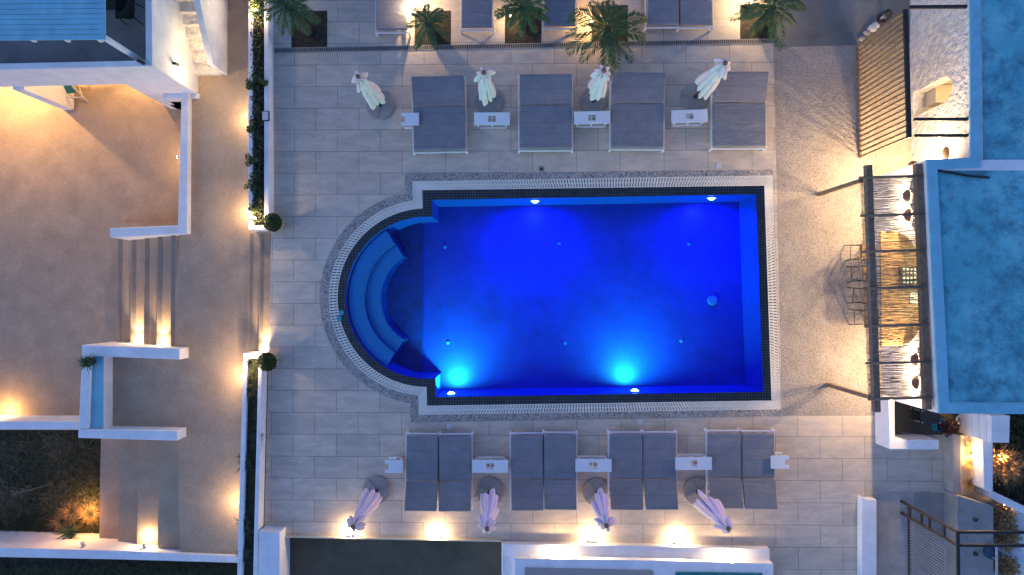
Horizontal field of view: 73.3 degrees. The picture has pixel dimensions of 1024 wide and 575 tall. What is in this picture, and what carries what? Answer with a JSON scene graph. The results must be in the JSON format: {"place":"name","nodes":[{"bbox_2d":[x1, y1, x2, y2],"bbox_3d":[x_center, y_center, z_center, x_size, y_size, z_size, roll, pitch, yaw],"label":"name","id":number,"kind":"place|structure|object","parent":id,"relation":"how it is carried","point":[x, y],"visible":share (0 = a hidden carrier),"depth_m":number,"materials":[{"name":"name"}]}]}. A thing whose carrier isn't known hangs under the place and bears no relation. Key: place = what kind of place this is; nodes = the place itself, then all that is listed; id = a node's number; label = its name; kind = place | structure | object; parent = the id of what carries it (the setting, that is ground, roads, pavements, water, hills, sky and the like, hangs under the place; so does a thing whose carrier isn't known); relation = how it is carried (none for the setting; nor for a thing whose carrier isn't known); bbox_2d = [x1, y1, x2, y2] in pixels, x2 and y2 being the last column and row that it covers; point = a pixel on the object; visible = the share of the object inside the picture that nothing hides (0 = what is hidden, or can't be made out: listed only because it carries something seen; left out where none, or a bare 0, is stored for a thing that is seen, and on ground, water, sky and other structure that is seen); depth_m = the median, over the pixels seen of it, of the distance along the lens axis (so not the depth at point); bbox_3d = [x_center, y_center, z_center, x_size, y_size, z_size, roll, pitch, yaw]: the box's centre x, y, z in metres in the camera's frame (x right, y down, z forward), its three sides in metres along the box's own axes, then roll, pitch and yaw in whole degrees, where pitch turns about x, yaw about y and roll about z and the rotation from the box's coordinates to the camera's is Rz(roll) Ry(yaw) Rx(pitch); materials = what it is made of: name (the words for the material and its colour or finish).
{"place":"outdoors","nodes":[
{"label":"outdoors","id":0,"kind":"place"},
{"bbox_2d":[0,84,180,429],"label":"terrace","id":1,"kind":"structure","parent":0,"point":[80,180],"depth_m":20.36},
{"bbox_2d":[0,0,227,109],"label":"house","id":2,"kind":"structure","parent":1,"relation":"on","point":[190,37],"depth_m":17.91,"materials":[{"name":"white paint"}]},
{"bbox_2d":[0,0,144,59],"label":"roof pergola","id":3,"kind":"object","parent":2,"relation":"on","point":[84,17],"visible":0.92,"depth_m":15.32,"materials":[{"name":"white paint"}]},
{"bbox_2d":[115,0,142,24],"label":"garden chair","id":4,"kind":"object","parent":2,"relation":"on","point":[126,8],"visible":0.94,"depth_m":17.42,"materials":[{"name":"black fabric"}]},
{"bbox_2d":[78,341,188,440],"bbox_3d":[-10.441,2.881,19.512,2.790,1.500,2.601,0,89,1],"label":"wall planter","id":5,"kind":"object","parent":1,"relation":"on","point":[96,409],"visible":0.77,"depth_m":18.80,"materials":[{"name":"white paint"}]},
{"bbox_2d":[74,354,97,372],"bbox_3d":[-11.499,2.071,18.724,0.663,0.292,0.630,-22,89,1],"label":"potted plant","id":6,"kind":"object","parent":5,"relation":"on","point":[88,361],"visible":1,"depth_m":18.61,"materials":[{"name":"green plant"}]},
{"bbox_2d":[110,93,191,239],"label":"garden wall","id":7,"kind":"structure","parent":1,"relation":"on","point":[183,227],"depth_m":19.12,"materials":[{"name":"white paint"}]},
{"bbox_2d":[0,559,237,574],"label":"grass","id":8,"kind":"structure","parent":0,"point":[99,570],"depth_m":20.46,"materials":[{"name":"green plant"}]},
{"bbox_2d":[174,0,248,553],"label":"path","id":9,"kind":"structure","parent":0,"point":[211,320],"depth_m":19.25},
{"bbox_2d":[113,357,176,426],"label":"paved walkway","id":10,"kind":"structure","parent":9,"relation":"attached to","point":[144,392],"depth_m":19.26,"materials":[{"name":"grey concrete"}]},
{"bbox_2d":[0,228,777,574],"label":"ground","id":11,"kind":"structure","parent":0,"point":[30,562],"depth_m":20.56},
{"bbox_2d":[0,415,78,428],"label":"garden wall","id":12,"kind":"structure","parent":11,"relation":"on","point":[39,421],"depth_m":19.32,"materials":[{"name":"white paint"}]},
{"bbox_2d":[0,430,100,533],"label":"grass","id":13,"kind":"structure","parent":11,"relation":"on","point":[32,475],"depth_m":20.48,"materials":[{"name":"green plant"}]},
{"bbox_2d":[51,516,83,539],"bbox_3d":[-12.884,7.099,20.227,1.043,0.657,0.974,0,89,1],"label":"yucca","id":14,"kind":"object","parent":13,"relation":"on","point":[70,531],"visible":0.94,"depth_m":19.95,"materials":[{"name":"green plant"}]},
{"bbox_2d":[74,498,98,528],"bbox_3d":[-12.567,6.677,20.458,0.990,0.193,0.991,0,89,1],"label":"grass tuft","id":15,"kind":"object","parent":13,"relation":"on","point":[87,519],"visible":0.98,"depth_m":20.41,"materials":[{"name":"plant"}]},
{"bbox_2d":[56,499,83,525],"bbox_3d":[-13.133,6.633,20.469,0.948,0.193,0.963,30,90,1],"label":"grass tuft","id":16,"kind":"object","parent":11,"relation":"on","point":[68,510],"visible":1,"depth_m":20.41,"materials":[{"name":"plant"}]},
{"bbox_2d":[0,530,237,562],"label":"boundary wall","id":17,"kind":"structure","parent":11,"relation":"on","point":[30,544],"depth_m":19.17,"materials":[{"name":"white paint"}]},
{"bbox_2d":[99,438,179,548],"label":"garden steps","id":18,"kind":"structure","parent":11,"relation":"on","point":[139,492],"depth_m":19.64,"materials":[{"name":"grey concrete"}]},
{"bbox_2d":[117,223,179,345],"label":"terrace steps","id":19,"kind":"structure","parent":11,"relation":"on","point":[140,286],"depth_m":19.71,"materials":[{"name":"beige concrete"}]},
{"bbox_2d":[117,235,175,346],"bbox_3d":[-10.484,0.092,19.694,2.113,0.800,3.255,0,89,1],"label":"step nosing","id":20,"kind":"object","parent":19,"relation":"on","point":[133,305],"visible":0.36,"depth_m":19.69,"materials":[{"name":"stone"}]},
{"bbox_2d":[247,230,270,351],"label":"deck steps","id":21,"kind":"structure","parent":11,"relation":"on","point":[256,284],"depth_m":19.12,"materials":[{"name":"beige concrete"}]},
{"bbox_2d":[248,234,263,351],"bbox_3d":[-7.092,0.147,19.080,0.468,0.100,3.296,0,89,1],"label":"step nosing","id":22,"kind":"object","parent":21,"relation":"on","point":[261,293],"visible":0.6,"depth_m":19.05,"materials":[{"name":"stone"}]},
{"bbox_2d":[502,540,772,574],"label":"stepped roof","id":23,"kind":"structure","parent":11,"relation":"on","point":[541,558],"depth_m":18.38,"materials":[{"name":"white paint"}]},
{"bbox_2d":[290,538,501,574],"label":"floor","id":24,"kind":"structure","parent":0,"point":[315,556],"depth_m":19.12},
{"bbox_2d":[338,186,770,405],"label":"swimming pool","id":25,"kind":"structure","parent":0,"point":[552,296],"depth_m":20.22,"materials":[{"name":"liquid"}]},
{"bbox_2d":[330,176,779,413],"bbox_3d":[1.130,0.219,18.881,12.326,0.001,6.534,0,89,1],"label":"overflow channel","id":26,"kind":"object","parent":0,"point":[565,404],"visible":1,"depth_m":18.88,"materials":[{"name":"concrete"}]},
{"bbox_2d":[264,0,1023,574],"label":"pool deck","id":27,"kind":"structure","parent":0,"point":[336,426],"depth_m":18.83,"materials":[{"name":"tile"}]},
{"bbox_2d":[237,351,267,574],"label":"long planter","id":28,"kind":"object","parent":27,"relation":"on","point":[259,463],"visible":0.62,"depth_m":18.54,"materials":[{"name":"white paint"}]},
{"bbox_2d":[238,358,257,574],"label":"ground cover","id":29,"kind":"object","parent":28,"relation":"on","point":[250,491],"visible":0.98,"depth_m":18.63,"materials":[{"name":"green plant"}]},
{"bbox_2d":[248,0,273,231],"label":"long planter","id":30,"kind":"object","parent":27,"relation":"on","point":[267,188],"visible":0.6,"depth_m":18.66,"materials":[{"name":"white paint"}]},
{"bbox_2d":[249,0,263,223],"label":"ground cover","id":31,"kind":"object","parent":30,"relation":"on","point":[255,100],"visible":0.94,"depth_m":18.65,"materials":[{"name":"green plant"}]},
{"bbox_2d":[257,352,279,371],"bbox_3d":[-6.539,1.990,18.504,0.539,0.785,0.539,0,89,1],"label":"potted bush","id":32,"kind":"object","parent":27,"relation":"on","point":[268,361],"visible":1,"depth_m":18.26,"materials":[{"name":"green plant"}]},
{"bbox_2d":[262,213,284,231],"bbox_3d":[-6.413,-1.738,18.547,0.547,0.787,0.538,0,89,1],"label":"potted bush","id":33,"kind":"object","parent":27,"relation":"on","point":[273,222],"visible":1,"depth_m":18.30,"materials":[{"name":"green plant"}]},
{"bbox_2d":[259,525,289,574],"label":"pier","id":34,"kind":"structure","parent":27,"relation":"on","point":[274,550],"depth_m":18.39,"materials":[{"name":"white paint"}]},
{"bbox_2d":[291,11,326,47],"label":"soil","id":35,"kind":"structure","parent":27,"relation":"on","point":[318,38],"depth_m":18.99,"materials":[{"name":"brown soil"}]},
{"bbox_2d":[257,0,321,36],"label":"palm tree","id":36,"kind":"object","parent":35,"relation":"on","point":[296,11],"visible":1,"depth_m":17.20,"materials":[{"name":"green plant"}]},
{"bbox_2d":[346,476,390,531],"bbox_3d":[-3.720,5.511,17.490,0.770,2.621,0.770,0,89,1],"label":"closed parasol","id":37,"kind":"object","parent":27,"relation":"on","point":[376,490],"visible":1,"depth_m":17.68,"materials":[{"name":"fabric"}]},
{"bbox_2d":[351,71,394,119],"bbox_3d":[-3.636,-5.012,17.619,0.770,2.621,0.770,0,89,1],"label":"closed parasol","id":38,"kind":"object","parent":27,"relation":"on","point":[380,105],"visible":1,"depth_m":17.86,"materials":[{"name":"fabric"}]},
{"bbox_2d":[375,0,410,36],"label":"sun lounger","id":39,"kind":"object","parent":27,"relation":"on","point":[392,14],"visible":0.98,"depth_m":18.58,"materials":[{"name":"grey fabric"}]},
{"bbox_2d":[285,535,500,541],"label":"deck curb","id":40,"kind":"structure","parent":27,"relation":"on","point":[396,538],"depth_m":18.72,"materials":[{"name":"beige paint"}]},
{"bbox_2d":[385,457,402,472],"bbox_3d":[-3.152,4.783,18.575,0.480,0.450,0.340,0,89,1],"label":"side table","id":41,"kind":"object","parent":27,"relation":"on","point":[395,465],"visible":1,"depth_m":18.35,"materials":[{"name":"white metal"}]},
{"bbox_2d":[401,113,418,128],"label":"side table","id":42,"kind":"object","parent":27,"relation":"on","point":[411,119],"visible":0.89,"depth_m":18.46,"materials":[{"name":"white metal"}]},
{"bbox_2d":[404,431,440,510],"bbox_3d":[-2.412,4.951,18.484,0.938,0.602,2.057,0,89,1],"label":"sun lounger","id":43,"kind":"object","parent":27,"relation":"on","point":[421,457],"visible":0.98,"depth_m":18.41,"materials":[{"name":"grey fabric"}]},
{"bbox_2d":[415,11,450,44],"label":"soil","id":44,"kind":"structure","parent":27,"relation":"on","point":[441,39],"depth_m":18.92,"materials":[{"name":"brown soil"}]},
{"bbox_2d":[406,3,448,50],"bbox_3d":[-2.263,-6.954,18.492,1.203,0.881,1.199,0,89,1],"label":"palm tree","id":45,"kind":"object","parent":44,"relation":"on","point":[429,22],"visible":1,"depth_m":18.23,"materials":[{"name":"green plant"}]},
{"bbox_2d":[411,75,467,155],"bbox_3d":[-1.968,-4.668,18.595,1.483,0.602,2.058,-1,89,1],"label":"double daybed","id":46,"kind":"object","parent":27,"relation":"on","point":[442,125],"visible":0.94,"depth_m":18.51,"materials":[{"name":"grey fabric"}]},
{"bbox_2d":[438,431,473,511],"bbox_3d":[-1.520,4.954,18.467,0.938,0.602,2.058,0,89,1],"label":"sun lounger","id":47,"kind":"object","parent":27,"relation":"on","point":[455,456],"visible":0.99,"depth_m":18.39,"materials":[{"name":"grey fabric"}]},
{"bbox_2d":[460,0,494,34],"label":"sun lounger","id":48,"kind":"object","parent":27,"relation":"on","point":[476,13],"visible":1,"depth_m":18.54,"materials":[{"name":"grey fabric"}]},
{"bbox_2d":[474,67,503,111],"bbox_3d":[-0.635,-5.107,17.565,0.770,2.621,0.770,0,89,1],"label":"closed parasol","id":49,"kind":"object","parent":27,"relation":"on","point":[489,97],"visible":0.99,"depth_m":17.71,"materials":[{"name":"fabric"}]},
{"bbox_2d":[476,477,503,533],"bbox_3d":[-0.631,5.527,17.433,0.770,2.621,0.770,0,89,1],"label":"closed parasol","id":50,"kind":"object","parent":27,"relation":"on","point":[489,492],"visible":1,"depth_m":17.59,"materials":[{"name":"fabric"}]},
{"bbox_2d":[472,456,507,472],"bbox_3d":[-0.578,4.764,18.528,0.960,0.450,0.340,0,89,1],"label":"side table","id":51,"kind":"object","parent":27,"relation":"on","point":[479,466],"visible":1,"depth_m":18.31,"materials":[{"name":"white metal"}]},
{"bbox_2d":[474,112,509,128],"bbox_3d":[-0.534,-4.517,18.642,0.960,0.450,0.340,0,89,1],"label":"side table","id":52,"kind":"object","parent":27,"relation":"on","point":[482,118],"visible":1,"depth_m":18.42,"materials":[{"name":"white metal"}]},
{"bbox_2d":[505,7,540,43],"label":"soil","id":53,"kind":"structure","parent":27,"relation":"on","point":[512,33],"depth_m":18.88,"materials":[{"name":"brown soil"}]},
{"bbox_2d":[494,0,548,37],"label":"palm tree","id":54,"kind":"object","parent":53,"relation":"on","point":[522,9],"visible":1,"depth_m":17.70,"materials":[{"name":"green plant"}]},
{"bbox_2d":[274,38,773,52],"bbox_3d":[0.304,-6.633,18.873,13.747,0.012,0.140,-1,89,1],"label":"channel drain","id":55,"kind":"object","parent":27,"relation":"on","point":[494,46],"visible":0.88,"depth_m":18.88,"materials":[{"name":"black metal"}]},
{"bbox_2d":[509,431,544,510],"bbox_3d":[0.406,4.922,18.432,0.938,0.602,2.058,0,89,1],"label":"sun lounger","id":56,"kind":"object","parent":27,"relation":"on","point":[526,471],"visible":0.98,"depth_m":18.36,"materials":[{"name":"grey fabric"}]},
{"bbox_2d":[518,74,572,153],"bbox_3d":[0.905,-4.702,18.543,1.483,0.602,2.058,0,89,1],"label":"double daybed","id":57,"kind":"object","parent":27,"relation":"on","point":[545,126],"visible":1,"depth_m":18.46,"materials":[{"name":"grey fabric"}]},
{"bbox_2d":[320,170,780,422],"bbox_3d":[1.008,0.245,18.779,12.568,0.001,6.903,0,89,1],"label":"gravel strip","id":58,"kind":"object","parent":27,"relation":"on","point":[337,247],"visible":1,"depth_m":18.81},
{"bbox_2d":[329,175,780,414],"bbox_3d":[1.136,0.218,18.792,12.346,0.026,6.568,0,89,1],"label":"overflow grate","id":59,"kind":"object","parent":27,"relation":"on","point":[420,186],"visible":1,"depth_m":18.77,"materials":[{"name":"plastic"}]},
{"bbox_2d":[542,0,576,32],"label":"sun lounger","id":60,"kind":"object","parent":27,"relation":"on","point":[559,13],"visible":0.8,"depth_m":18.50,"materials":[{"name":"grey fabric"}]},
{"bbox_2d":[542,430,577,509],"bbox_3d":[1.286,4.899,18.416,0.938,0.602,2.058,0,89,1],"label":"sun lounger","id":61,"kind":"object","parent":27,"relation":"on","point":[559,472],"visible":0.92,"depth_m":18.34,"materials":[{"name":"grey fabric"}]},
{"bbox_2d":[574,111,609,127],"bbox_3d":[2.144,-4.537,18.593,0.960,0.450,0.340,-1,89,1],"label":"side table","id":62,"kind":"object","parent":27,"relation":"on","point":[582,117],"visible":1,"depth_m":18.37,"materials":[{"name":"white metal"}]},
{"bbox_2d":[575,455,611,471],"bbox_3d":[2.167,4.725,18.477,0.960,0.450,0.340,0,89,1],"label":"side table","id":63,"kind":"object","parent":27,"relation":"on","point":[603,465],"visible":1,"depth_m":18.25,"materials":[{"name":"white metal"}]},
{"bbox_2d":[579,65,610,110],"bbox_3d":[2.196,-5.115,17.513,0.770,2.621,0.770,0,89,1],"label":"closed parasol","id":64,"kind":"object","parent":27,"relation":"on","point":[593,96],"visible":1,"depth_m":17.66,"materials":[{"name":"fabric"}]},
{"bbox_2d":[582,478,616,531],"bbox_3d":[2.266,5.532,17.379,0.770,2.621,0.770,0,89,1],"label":"closed parasol","id":65,"kind":"object","parent":27,"relation":"on","point":[595,493],"visible":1,"depth_m":17.60,"materials":[{"name":"fabric"}]},
{"bbox_2d":[592,5,627,41],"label":"soil","id":66,"kind":"structure","parent":27,"relation":"on","point":[595,8],"depth_m":18.84,"materials":[{"name":"brown soil"}]},
{"bbox_2d":[565,0,646,79],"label":"palm tree","id":67,"kind":"object","parent":66,"relation":"on","point":[605,34],"visible":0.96,"depth_m":18.04,"materials":[{"name":"green plant"}]},
{"bbox_2d":[607,430,642,509],"bbox_3d":[3.037,4.888,18.384,0.938,0.602,2.058,0,89,1],"label":"sun lounger","id":68,"kind":"object","parent":27,"relation":"on","point":[625,477],"visible":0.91,"depth_m":18.31,"materials":[{"name":"grey fabric"}]},
{"bbox_2d":[608,73,665,152],"bbox_3d":[3.369,-4.721,18.497,1.483,0.602,2.058,0,89,1],"label":"double daybed","id":69,"kind":"object","parent":27,"relation":"on","point":[636,125],"visible":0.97,"depth_m":18.41,"materials":[{"name":"grey fabric"}]},
{"bbox_2d":[640,429,677,509],"bbox_3d":[3.952,4.881,18.367,0.938,0.602,2.058,0,89,1],"label":"sun lounger","id":70,"kind":"object","parent":27,"relation":"on","point":[659,475],"visible":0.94,"depth_m":18.29,"materials":[{"name":"grey fabric"}]},
{"bbox_2d":[643,0,679,31],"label":"sun lounger","id":71,"kind":"object","parent":27,"relation":"on","point":[662,12],"visible":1,"depth_m":18.45,"materials":[{"name":"grey fabric"}]},
{"bbox_2d":[671,109,707,126],"bbox_3d":[4.739,-4.562,18.545,0.960,0.450,0.340,-2,89,1],"label":"side table","id":72,"kind":"object","parent":27,"relation":"on","point":[700,116],"visible":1,"depth_m":18.32,"materials":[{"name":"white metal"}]},
{"bbox_2d":[675,453,711,469],"bbox_3d":[4.814,4.665,18.429,0.960,0.450,0.340,-1,89,1],"label":"side table","id":73,"kind":"object","parent":27,"relation":"on","point":[704,462],"visible":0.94,"depth_m":18.21,"materials":[{"name":"white metal"}]},
{"bbox_2d":[677,0,713,32],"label":"sun lounger","id":74,"kind":"object","parent":27,"relation":"on","point":[696,12],"visible":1,"depth_m":18.43,"materials":[{"name":"grey fabric"}]},
{"bbox_2d":[681,58,730,109],"bbox_3d":[4.958,-5.199,17.463,0.770,2.621,0.770,0,89,1],"label":"closed parasol","id":75,"kind":"object","parent":27,"relation":"on","point":[698,92],"visible":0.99,"depth_m":17.55,"materials":[{"name":"fabric"}]},
{"bbox_2d":[683,477,734,533],"bbox_3d":[4.987,5.496,17.329,0.770,2.621,0.770,0,89,1],"label":"closed parasol","id":76,"kind":"object","parent":27,"relation":"on","point":[694,493],"visible":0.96,"depth_m":17.44,"materials":[{"name":"fabric"}]},
{"bbox_2d":[703,428,743,508],"bbox_3d":[5.656,4.834,18.336,0.938,0.602,2.058,0,89,1],"label":"sun lounger","id":77,"kind":"object","parent":27,"relation":"on","point":[724,451],"visible":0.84,"depth_m":18.26,"materials":[{"name":"grey fabric"}]},
{"bbox_2d":[708,72,768,151],"bbox_3d":[6.090,-4.734,18.447,1.483,0.602,2.058,0,89,1],"label":"double daybed","id":78,"kind":"object","parent":27,"relation":"on","point":[739,124],"visible":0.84,"depth_m":18.36,"materials":[{"name":"grey fabric"}]},
{"bbox_2d":[740,4,773,41],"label":"soil","id":79,"kind":"structure","parent":27,"relation":"on","point":[745,26],"depth_m":18.77,"materials":[{"name":"brown soil"}]},
{"bbox_2d":[729,0,805,50],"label":"palm tree","id":80,"kind":"object","parent":79,"relation":"on","point":[765,12],"visible":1,"depth_m":17.66,"materials":[{"name":"green plant"}]},
{"bbox_2d":[739,429,777,508],"bbox_3d":[6.546,4.842,18.320,0.938,0.602,2.057,0,89,1],"label":"sun lounger","id":81,"kind":"object","parent":27,"relation":"on","point":[758,480],"visible":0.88,"depth_m":18.25,"materials":[{"name":"grey fabric"}]},
{"bbox_2d":[770,452,788,468],"bbox_3d":[7.081,4.617,18.388,0.480,0.450,0.340,0,89,1],"label":"side table","id":82,"kind":"object","parent":27,"relation":"on","point":[777,461],"visible":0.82,"depth_m":18.16,"materials":[{"name":"white metal"}]},
{"bbox_2d":[873,0,1023,413],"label":"bar building","id":83,"kind":"structure","parent":27,"relation":"on","point":[968,62],"depth_m":16.18,"materials":[{"name":"white paint"}]},
{"bbox_2d":[924,80,951,111],"bbox_3d":[11.547,-4.928,17.542,0.899,2.180,1.269,0,89,1],"label":"doorway","id":84,"kind":"structure","parent":83,"relation":"in","point":[940,94],"depth_m":18.11,"materials":[{"name":"beige paint"}]},
{"bbox_2d":[943,433,992,494],"bbox_3d":[12.052,4.693,18.146,0.929,0.746,1.673,0,89,1],"label":"side planter","id":85,"kind":"object","parent":27,"relation":"on","point":[954,474],"visible":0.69,"depth_m":18.09,"materials":[{"name":"grey paint"}]},
{"bbox_2d":[981,489,1023,513],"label":"ramp wall","id":86,"kind":"structure","parent":27,"relation":"on","point":[999,498],"depth_m":18.00,"materials":[{"name":"white paint"}]},
{"bbox_2d":[774,0,909,46],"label":"dark paving","id":87,"kind":"structure","parent":0,"point":[832,22],"depth_m":18.72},
{"bbox_2d":[774,44,910,415],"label":"pebble paving","id":88,"kind":"structure","parent":0,"point":[823,342],"depth_m":18.67,"materials":[{"name":"beige gravel"}]},
{"bbox_2d":[818,163,932,411],"bbox_3d":[9.124,0.011,17.398,1.672,2.468,5.861,-2,89,1],"label":"reed pergola","id":89,"kind":"object","parent":88,"relation":"on","point":[874,289],"visible":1,"depth_m":16.40,"materials":[{"name":"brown wood"}]},
{"bbox_2d":[855,5,968,157],"bbox_3d":[10.053,-5.101,17.464,1.485,2.425,3.146,0,89,1],"label":"slatted screen","id":90,"kind":"object","parent":88,"relation":"on","point":[906,69],"visible":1,"depth_m":17.04,"materials":[{"name":"brown wood"}]},
{"bbox_2d":[857,495,876,574],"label":"wall","id":91,"kind":"structure","parent":0,"point":[866,535],"depth_m":18.29,"materials":[{"name":"white paint"}]},
{"bbox_2d":[877,491,929,574],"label":"cement path","id":92,"kind":"structure","parent":0,"point":[892,546],"depth_m":18.53,"materials":[{"name":"grey concrete"}]},
{"bbox_2d":[910,407,940,422],"bbox_3d":[10.974,3.390,18.250,0.500,0.560,0.350,0,89,1],"label":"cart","id":93,"kind":"object","parent":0,"point":[920,415],"visible":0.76,"depth_m":18.03,"materials":[{"name":"black metal"}]},
{"bbox_2d":[894,401,961,434],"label":"yard floor","id":94,"kind":"structure","parent":0,"point":[903,416],"depth_m":18.55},
{"bbox_2d":[875,396,938,448],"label":"wall","id":95,"kind":"structure","parent":94,"relation":"on","point":[886,436],"depth_m":17.87,"materials":[{"name":"white paint"}]},
{"bbox_2d":[937,416,960,436],"bbox_3d":[11.551,3.704,18.264,0.511,0.570,0.541,21,90,1],"label":"red bush","id":96,"kind":"object","parent":94,"relation":"on","point":[949,426],"visible":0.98,"depth_m":18.18,"materials":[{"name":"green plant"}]},
{"bbox_2d":[914,493,943,574],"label":"stone floor","id":97,"kind":"structure","parent":0,"point":[931,504],"depth_m":18.51,"materials":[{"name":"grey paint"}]},
{"bbox_2d":[944,489,992,574],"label":"concrete block","id":98,"kind":"structure","parent":97,"relation":"on","point":[961,512],"depth_m":17.91,"materials":[{"name":"grey paint"}]},
{"bbox_2d":[900,500,1023,574],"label":"slatted gate","id":99,"kind":"structure","parent":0,"point":[957,543],"depth_m":16.98,"materials":[{"name":"brown metal"}]},
{"bbox_2d":[959,414,1009,442],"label":"utility block","id":100,"kind":"structure","parent":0,"point":[993,428],"depth_m":17.39,"materials":[{"name":"white paint"}]},
{"bbox_2d":[993,500,1023,574],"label":"side ground","id":101,"kind":"structure","parent":0,"point":[1020,550],"depth_m":18.46,"materials":[{"name":"brown soil"}]},
{"bbox_2d":[991,502,1019,534],"bbox_3d":[13.048,6.138,18.230,0.998,0.560,1.020,0,89,1],"label":"grass tuft","id":102,"kind":"object","parent":101,"relation":"on","point":[1003,517],"visible":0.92,"depth_m":18.15,"materials":[{"name":"plant"}]},
{"bbox_2d":[993,549,1021,574],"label":"grass tuft","id":103,"kind":"object","parent":101,"relation":"on","point":[1006,566],"visible":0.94,"depth_m":18.14,"materials":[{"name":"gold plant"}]},
{"bbox_2d":[993,522,1023,558],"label":"grass tuft","id":104,"kind":"object","parent":101,"relation":"on","point":[1006,539],"visible":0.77,"depth_m":18.14,"materials":[{"name":"plant"}]},
{"bbox_2d":[993,414,1023,504],"bbox_3d":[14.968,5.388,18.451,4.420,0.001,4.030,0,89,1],"label":"shrub bed","id":105,"kind":"object","parent":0,"point":[1017,486],"depth_m":18.49,"materials":[{"name":"green plant"}]},
{"bbox_2d":[993,443,1023,489],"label":"grass tuft","id":106,"kind":"object","parent":105,"relation":"on","point":[1014,464],"visible":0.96,"depth_m":18.15,"materials":[{"name":"plant"}]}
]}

